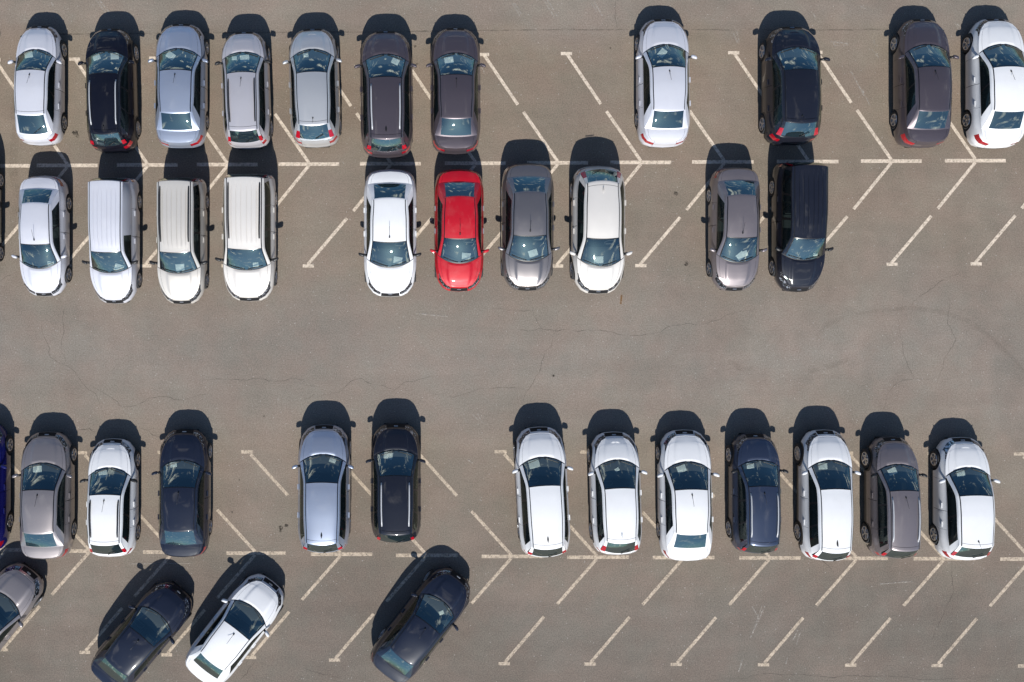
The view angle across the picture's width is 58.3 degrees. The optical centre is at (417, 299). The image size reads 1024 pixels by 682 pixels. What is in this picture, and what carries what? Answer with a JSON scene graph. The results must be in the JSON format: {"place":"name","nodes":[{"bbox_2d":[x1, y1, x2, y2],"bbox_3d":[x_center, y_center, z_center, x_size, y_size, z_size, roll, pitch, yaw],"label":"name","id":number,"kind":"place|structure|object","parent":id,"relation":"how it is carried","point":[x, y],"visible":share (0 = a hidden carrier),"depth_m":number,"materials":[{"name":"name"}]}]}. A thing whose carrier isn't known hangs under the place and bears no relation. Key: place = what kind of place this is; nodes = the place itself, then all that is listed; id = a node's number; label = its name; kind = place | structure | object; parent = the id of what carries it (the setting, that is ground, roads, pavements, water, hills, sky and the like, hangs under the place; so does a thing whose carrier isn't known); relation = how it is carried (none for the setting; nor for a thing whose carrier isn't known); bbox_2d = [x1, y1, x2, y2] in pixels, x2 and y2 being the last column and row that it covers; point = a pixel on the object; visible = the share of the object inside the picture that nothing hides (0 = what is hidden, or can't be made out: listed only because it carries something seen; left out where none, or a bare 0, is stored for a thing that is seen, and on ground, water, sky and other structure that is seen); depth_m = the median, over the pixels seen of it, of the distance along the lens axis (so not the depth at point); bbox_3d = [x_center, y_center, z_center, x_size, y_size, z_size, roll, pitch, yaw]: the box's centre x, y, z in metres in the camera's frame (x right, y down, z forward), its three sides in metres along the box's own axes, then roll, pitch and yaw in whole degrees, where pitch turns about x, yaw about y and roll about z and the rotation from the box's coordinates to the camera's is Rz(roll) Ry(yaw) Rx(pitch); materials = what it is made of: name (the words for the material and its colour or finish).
{"place":"outdoors","nodes":[
{"label":"outdoors","id":0,"kind":"place"},
{"bbox_2d":[0,0,1023,681],"bbox_3d":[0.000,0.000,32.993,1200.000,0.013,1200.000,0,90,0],"label":"parking lot","id":1,"kind":"structure","parent":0,"point":[902,318],"depth_m":33.00,"materials":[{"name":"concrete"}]},
{"bbox_2d":[0,169,3,261],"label":"sedan car","id":2,"kind":"object","parent":1,"relation":"on","point":[1,246],"visible":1,"depth_m":32.73,"materials":[{"name":"grey paint"}]},
{"bbox_2d":[0,424,13,548],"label":"sedan car","id":3,"kind":"object","parent":1,"relation":"on","point":[6,515],"visible":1,"depth_m":32.34,"materials":[{"name":"blue paint"}]},
{"bbox_2d":[0,562,43,650],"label":"sedan car","id":4,"kind":"object","parent":1,"relation":"on","point":[21,590],"visible":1,"depth_m":32.16,"materials":[{"name":"beige paint"}]},
{"bbox_2d":[8,26,67,145],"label":"hatchback car","id":5,"kind":"object","parent":1,"relation":"on","point":[39,97],"visible":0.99,"depth_m":31.99,"materials":[{"name":"silver paint"}]},
{"bbox_2d":[24,51,32,57],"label":"paper notice","id":6,"kind":"object","parent":5,"relation":"on","point":[29,54],"visible":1,"depth_m":32.07,"materials":[{"name":"white paper"}]},
{"bbox_2d":[11,176,71,295],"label":"sedan car","id":7,"kind":"object","parent":1,"relation":"on","point":[45,206],"visible":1,"depth_m":32.04,"materials":[{"name":"silver paint"}]},
{"bbox_2d":[12,431,76,558],"bbox_3d":[-13.189,6.974,32.180,2.117,1.640,4.527,0,90,0],"label":"sedan car","id":8,"kind":"object","parent":1,"relation":"on","point":[48,525],"visible":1,"depth_m":32.05,"materials":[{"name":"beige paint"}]},
{"bbox_2d":[33,466,41,472],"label":"paper notice","id":9,"kind":"object","parent":8,"relation":"on","point":[36,469],"visible":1,"depth_m":32.07,"materials":[{"name":"white paper"}]},
{"bbox_2d":[78,29,140,152],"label":"suv car","id":10,"kind":"object","parent":1,"relation":"on","point":[113,124],"visible":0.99,"depth_m":31.79,"materials":[{"name":"black paint"}]},
{"bbox_2d":[92,54,100,60],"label":"paper notice","id":11,"kind":"object","parent":10,"relation":"on","point":[96,57],"visible":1,"depth_m":31.90,"materials":[{"name":"white paper"}]},
{"bbox_2d":[111,53,118,58],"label":"paper notice","id":12,"kind":"object","parent":10,"relation":"on","point":[114,56],"visible":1,"depth_m":31.90,"materials":[{"name":"white paper"}]},
{"bbox_2d":[80,438,140,556],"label":"hatchback car","id":13,"kind":"object","parent":1,"relation":"on","point":[112,520],"visible":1,"depth_m":32.04,"materials":[{"name":"white paint"}]},
{"bbox_2d":[98,470,107,477],"bbox_3d":[-11.075,6.138,32.073,0.304,0.018,0.231,-15,90,0],"label":"paper notice","id":14,"kind":"object","parent":13,"relation":"on","point":[102,474],"visible":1,"depth_m":32.07,"materials":[{"name":"white paper"}]},
{"bbox_2d":[82,178,141,303],"bbox_3d":[-10.761,-2.099,32.130,1.962,1.740,4.484,0,90,0],"label":"panel van","id":15,"kind":"object","parent":1,"relation":"on","point":[114,206],"visible":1,"depth_m":31.75,"materials":[{"name":"silver paint"}]},
{"bbox_2d":[114,264,123,271],"bbox_3d":[-10.461,-1.122,31.923,0.319,0.018,0.242,15,90,0],"label":"paper notice","id":16,"kind":"object","parent":15,"relation":"on","point":[118,266],"visible":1,"depth_m":31.92,"materials":[{"name":"white paper"}]},
{"bbox_2d":[91,581,191,681],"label":"sedan car","id":17,"kind":"object","parent":1,"relation":"on","point":[139,639],"visible":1,"depth_m":32.05,"materials":[{"name":"blue paint"}]},
{"bbox_2d":[148,24,208,148],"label":"sedan car","id":18,"kind":"object","parent":1,"relation":"on","point":[181,100],"visible":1,"depth_m":32.01,"materials":[{"name":"silver paint"}]},
{"bbox_2d":[165,51,175,59],"bbox_3d":[-8.698,-8.601,32.073,0.304,0.018,0.231,35,90,0],"label":"paper notice","id":19,"kind":"object","parent":18,"relation":"on","point":[170,55],"visible":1,"depth_m":32.07,"materials":[{"name":"white paper"}]},
{"bbox_2d":[149,178,208,303],"bbox_3d":[-8.368,-2.089,32.114,2.030,1.771,4.504,0,90,0],"label":"passenger van","id":20,"kind":"object","parent":1,"relation":"on","point":[182,205],"visible":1,"depth_m":31.68,"materials":[{"name":"beige paint"}]},
{"bbox_2d":[175,264,184,270],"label":"paper notice","id":21,"kind":"object","parent":20,"relation":"on","point":[179,267],"visible":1,"depth_m":31.92,"materials":[{"name":"white paper"}]},
{"bbox_2d":[151,429,211,556],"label":"sedan car","id":22,"kind":"object","parent":1,"relation":"on","point":[184,518],"visible":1,"depth_m":32.03,"materials":[{"name":"black paint"}]},
{"bbox_2d":[185,573,283,681],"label":"sedan car","id":23,"kind":"object","parent":1,"relation":"on","point":[234,630],"visible":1,"depth_m":32.04,"materials":[{"name":"white paint"}]},
{"bbox_2d":[215,32,272,149],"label":"suv car","id":24,"kind":"object","parent":1,"relation":"on","point":[246,103],"visible":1,"depth_m":31.75,"materials":[{"name":"silver paint"}]},
{"bbox_2d":[240,55,248,61],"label":"paper notice","id":25,"kind":"object","parent":24,"relation":"on","point":[244,58],"visible":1,"depth_m":31.91,"materials":[{"name":"white paper"}]},
{"bbox_2d":[215,174,278,300],"bbox_3d":[-5.975,-2.207,32.114,2.227,1.771,4.527,0,90,0],"label":"passenger van","id":26,"kind":"object","parent":1,"relation":"on","point":[249,219],"visible":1,"depth_m":31.61,"materials":[{"name":"white paint"}]},
{"bbox_2d":[282,29,341,147],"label":"crossover car","id":27,"kind":"object","parent":1,"relation":"on","point":[315,113],"visible":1,"depth_m":31.81,"materials":[{"name":"grey paint"}]},
{"bbox_2d":[292,424,353,552],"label":"suv car","id":28,"kind":"object","parent":1,"relation":"on","point":[323,512],"visible":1,"depth_m":31.79,"materials":[{"name":"blue paint"}]},
{"bbox_2d":[354,31,416,157],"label":"suv car","id":29,"kind":"object","parent":1,"relation":"on","point":[386,107],"visible":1,"depth_m":31.73,"materials":[{"name":"grey paint"}]},
{"bbox_2d":[391,58,399,65],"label":"paper notice","id":30,"kind":"object","parent":29,"relation":"on","point":[395,61],"visible":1,"depth_m":31.90,"materials":[{"name":"white paper"}]},
{"bbox_2d":[358,169,420,296],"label":"sedan car","id":31,"kind":"object","parent":1,"relation":"on","point":[389,214],"visible":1,"depth_m":32.00,"materials":[{"name":"white paint"}]},
{"bbox_2d":[393,256,402,263],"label":"paper notice","id":32,"kind":"object","parent":31,"relation":"on","point":[398,260],"visible":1,"depth_m":32.07,"materials":[{"name":"white paper"}]},
{"bbox_2d":[366,423,425,542],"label":"suv car","id":33,"kind":"object","parent":1,"relation":"on","point":[395,499],"visible":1,"depth_m":31.77,"materials":[{"name":"black paint"}]},
{"bbox_2d":[384,452,392,459],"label":"paper notice","id":34,"kind":"object","parent":33,"relation":"on","point":[388,456],"visible":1,"depth_m":31.91,"materials":[{"name":"white paper"}]},
{"bbox_2d":[371,566,469,681],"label":"sedan car","id":35,"kind":"object","parent":1,"relation":"on","point":[412,634],"visible":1,"depth_m":32.03,"materials":[{"name":"blue paint"}]},
{"bbox_2d":[426,28,485,154],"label":"sedan car","id":36,"kind":"object","parent":1,"relation":"on","point":[455,108],"visible":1,"depth_m":31.99,"materials":[{"name":"grey paint"}]},
{"bbox_2d":[444,56,453,63],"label":"paper notice","id":37,"kind":"object","parent":36,"relation":"on","point":[448,60],"visible":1,"depth_m":32.07,"materials":[{"name":"white paper"}]},
{"bbox_2d":[430,169,488,291],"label":"sedan car","id":38,"kind":"object","parent":1,"relation":"on","point":[459,213],"visible":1,"depth_m":32.01,"materials":[{"name":"red paint"}]},
{"bbox_2d":[462,253,470,259],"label":"paper notice","id":39,"kind":"object","parent":38,"relation":"on","point":[466,256],"visible":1,"depth_m":32.07,"materials":[{"name":"white paper"}]},
{"bbox_2d":[498,163,559,290],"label":"sedan car","id":40,"kind":"object","parent":1,"relation":"on","point":[527,208],"visible":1,"depth_m":32.00,"materials":[{"name":"brown paint"}]},
{"bbox_2d":[528,249,537,257],"bbox_3d":[4.070,-1.640,32.073,0.319,0.018,0.242,-18,90,0],"label":"paper notice","id":41,"kind":"object","parent":40,"relation":"on","point":[533,253],"visible":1,"depth_m":32.07,"materials":[{"name":"white paper"}]},
{"bbox_2d":[512,426,572,556],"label":"suv car","id":42,"kind":"object","parent":1,"relation":"on","point":[543,520],"visible":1,"depth_m":31.80,"materials":[{"name":"white paint"}]},
{"bbox_2d":[528,459,539,468],"bbox_3d":[4.081,5.750,31.903,0.377,0.018,0.286,-15,90,0],"label":"paper notice","id":43,"kind":"object","parent":42,"relation":"on","point":[534,464],"visible":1,"depth_m":31.90,"materials":[{"name":"white paper"}]},
{"bbox_2d":[569,166,631,293],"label":"crossover car","id":44,"kind":"object","parent":1,"relation":"on","point":[598,201],"visible":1,"depth_m":31.84,"materials":[{"name":"white paint"}]},
{"bbox_2d":[594,256,602,262],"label":"paper notice","id":45,"kind":"object","parent":44,"relation":"on","point":[598,259],"visible":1,"depth_m":31.93,"materials":[{"name":"white paper"}]},
{"bbox_2d":[587,431,646,554],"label":"crossover car","id":46,"kind":"object","parent":1,"relation":"on","point":[615,524],"visible":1,"depth_m":31.87,"materials":[{"name":"white paint"}]},
{"bbox_2d":[634,19,696,147],"bbox_3d":[8.740,-7.730,32.180,2.162,1.640,4.603,0,90,0],"label":"sedan car","id":47,"kind":"object","parent":1,"relation":"on","point":[662,113],"visible":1,"depth_m":32.00,"materials":[{"name":"silver paint"}]},
{"bbox_2d":[657,48,666,57],"bbox_3d":[8.620,-8.695,32.073,0.231,0.018,0.304,40,90,0],"label":"paper notice","id":48,"kind":"object","parent":47,"relation":"on","point":[662,52],"visible":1,"depth_m":32.07,"materials":[{"name":"white paper"}]},
{"bbox_2d":[655,429,719,560],"bbox_3d":[9.522,6.967,32.180,2.188,1.640,4.658,0,90,0],"label":"sedan car","id":49,"kind":"object","parent":1,"relation":"on","point":[684,527],"visible":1,"depth_m":32.03,"materials":[{"name":"white paint"}]},
{"bbox_2d":[676,464,686,473],"bbox_3d":[9.293,5.952,32.073,0.319,0.018,0.242,-21,90,0],"label":"paper notice","id":50,"kind":"object","parent":49,"relation":"on","point":[681,468],"visible":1,"depth_m":32.07,"materials":[{"name":"white paper"}]},
{"bbox_2d":[706,167,767,290],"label":"sedan car","id":51,"kind":"object","parent":1,"relation":"on","point":[733,202],"visible":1,"depth_m":32.03,"materials":[{"name":"grey paint"}]},
{"bbox_2d":[736,251,742,260],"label":"paper notice","id":52,"kind":"object","parent":51,"relation":"on","point":[739,256],"visible":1,"depth_m":32.07,"materials":[{"name":"white paper"}]},
{"bbox_2d":[725,433,787,553],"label":"suv car","id":53,"kind":"object","parent":1,"relation":"on","point":[753,523],"visible":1,"depth_m":31.88,"materials":[{"name":"blue paint"}]},
{"bbox_2d":[746,463,753,468],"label":"paper notice","id":54,"kind":"object","parent":53,"relation":"on","point":[750,466],"visible":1,"depth_m":31.91,"materials":[{"name":"white paper"}]},
{"bbox_2d":[758,27,829,144],"bbox_3d":[13.284,-7.621,32.136,2.293,1.729,4.234,0,90,0],"label":"crossover car","id":55,"kind":"object","parent":1,"relation":"on","point":[790,58],"visible":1,"depth_m":31.86,"materials":[{"name":"blue paint"}]},
{"bbox_2d":[768,162,833,291],"bbox_3d":[13.526,-2.578,32.130,2.039,1.740,4.612,0,90,0],"label":"passenger van","id":56,"kind":"object","parent":1,"relation":"on","point":[798,191],"visible":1,"depth_m":31.82,"materials":[{"name":"blue paint"}]},
{"bbox_2d":[794,429,860,560],"bbox_3d":[14.459,6.935,32.141,2.057,1.719,4.620,0,90,0],"label":"suv car","id":57,"kind":"object","parent":1,"relation":"on","point":[823,526],"visible":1,"depth_m":31.89,"materials":[{"name":"white paint"}]},
{"bbox_2d":[818,463,826,469],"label":"paper notice","id":58,"kind":"object","parent":57,"relation":"on","point":[822,466],"visible":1,"depth_m":31.90,"materials":[{"name":"white paper"}]},
{"bbox_2d":[860,436,927,558],"bbox_3d":[16.838,7.015,32.090,1.961,1.820,4.287,0,90,0],"label":"suv car","id":59,"kind":"object","parent":1,"relation":"on","point":[891,527],"visible":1,"depth_m":31.90,"materials":[{"name":"brown paint"}]},
{"bbox_2d":[887,467,897,475],"bbox_3d":[16.638,6.014,31.913,0.304,0.018,0.231,-25,90,0],"label":"paper notice","id":60,"kind":"object","parent":59,"relation":"on","point":[892,471],"visible":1,"depth_m":31.91,"materials":[{"name":"white paper"}]},
{"bbox_2d":[889,19,958,147],"bbox_3d":[17.955,-7.723,32.180,2.128,1.640,4.617,0,90,0],"label":"sedan car","id":61,"kind":"object","parent":1,"relation":"on","point":[920,116],"visible":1,"depth_m":32.04,"materials":[{"name":"grey paint"}]},
{"bbox_2d":[929,437,999,559],"bbox_3d":[19.392,7.084,32.162,2.138,1.676,4.357,0,90,0],"label":"hatchback car","id":62,"kind":"object","parent":1,"relation":"on","point":[963,528],"visible":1,"depth_m":32.06,"materials":[{"name":"white paint"}]},
{"bbox_2d":[956,470,964,476],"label":"paper notice","id":63,"kind":"object","parent":62,"relation":"on","point":[961,474],"visible":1,"depth_m":32.07,"materials":[{"name":"white paper"}]},
{"bbox_2d":[961,19,1023,148],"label":"sedan car","id":64,"kind":"object","parent":1,"relation":"on","point":[993,116],"visible":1,"depth_m":32.06,"materials":[{"name":"white paint"}]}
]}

